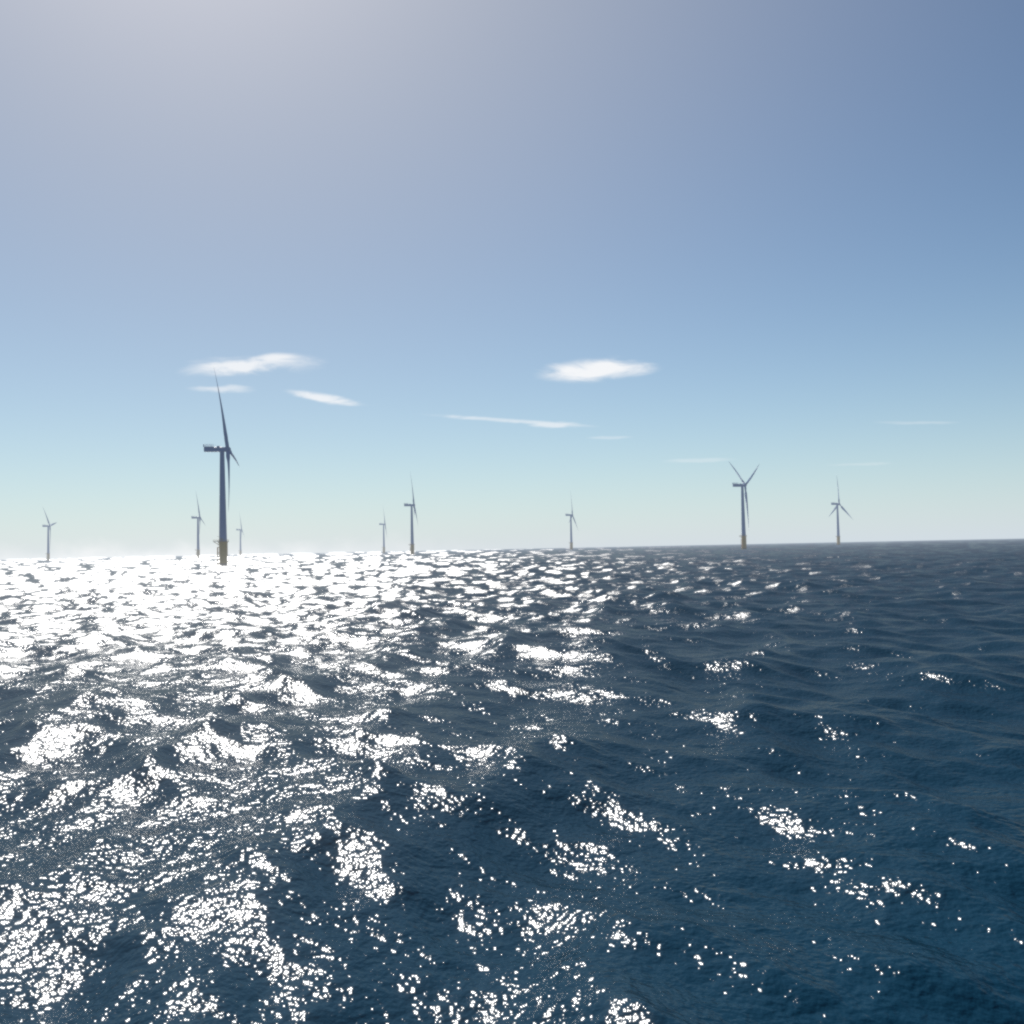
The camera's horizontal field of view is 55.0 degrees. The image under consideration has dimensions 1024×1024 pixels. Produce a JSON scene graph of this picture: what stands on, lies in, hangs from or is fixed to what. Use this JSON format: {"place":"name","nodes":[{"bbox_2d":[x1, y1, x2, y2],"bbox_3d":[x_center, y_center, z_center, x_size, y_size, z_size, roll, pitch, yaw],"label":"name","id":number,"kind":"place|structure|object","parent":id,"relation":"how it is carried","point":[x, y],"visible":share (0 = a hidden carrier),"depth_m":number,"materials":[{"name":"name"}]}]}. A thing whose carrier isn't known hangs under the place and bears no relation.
{"place":"outdoors","nodes":[
{"label":"outdoors","id":0,"kind":"place"},
{"bbox_2d":[0,538,1023,1023],"bbox_3d":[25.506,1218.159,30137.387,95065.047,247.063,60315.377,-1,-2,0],"label":"sea","id":1,"kind":"structure","parent":0,"point":[718,784],"depth_m":34.13,"materials":[{"name":"liquid"}]},
{"bbox_2d":[42,508,56,560],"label":"turbine","id":2,"kind":"object","parent":1,"relation":"in","point":[48,551],"visible":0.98,"depth_m":2377.99,"materials":[{"name":"white paint"}]},
{"bbox_2d":[191,495,203,557],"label":"turbine","id":3,"kind":"object","parent":1,"relation":"in","point":[199,519],"visible":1,"depth_m":2038.01,"materials":[{"name":"white paint"}]},
{"bbox_2d":[203,370,238,564],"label":"turbine","id":4,"kind":"object","parent":1,"relation":"in","point":[223,549],"visible":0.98,"depth_m":712.73,"materials":[{"name":"white paint"}]},
{"bbox_2d":[236,519,243,555],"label":"turbine","id":5,"kind":"object","parent":1,"relation":"in","point":[241,531],"visible":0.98,"depth_m":3150.20,"materials":[{"name":"white paint"}]},
{"bbox_2d":[379,509,386,552],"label":"turbine","id":6,"kind":"object","parent":1,"relation":"in","point":[383,534],"visible":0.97,"depth_m":2853.22,"materials":[{"name":"white paint"}]},
{"bbox_2d":[404,473,417,554],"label":"turbine","id":7,"kind":"object","parent":1,"relation":"in","point":[412,544],"visible":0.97,"depth_m":1672.20,"materials":[{"name":"white paint"}]},
{"bbox_2d":[566,491,577,549],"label":"turbine","id":8,"kind":"object","parent":1,"relation":"in","point":[571,542],"visible":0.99,"depth_m":2377.67,"materials":[{"name":"white paint"}]},
{"bbox_2d":[728,461,758,548],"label":"turbine","id":9,"kind":"object","parent":1,"relation":"in","point":[743,535],"visible":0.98,"depth_m":1297.19,"materials":[{"name":"white paint"}]},
{"bbox_2d":[829,474,850,544],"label":"turbine","id":10,"kind":"object","parent":1,"relation":"in","point":[838,531],"visible":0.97,"depth_m":2021.15,"materials":[{"name":"white paint"}]},
{"bbox_2d":[0,0,1023,559],"label":"sky","id":11,"kind":"structure","parent":0,"point":[511,258],"materials":[{"name":"blue"}]}
]}

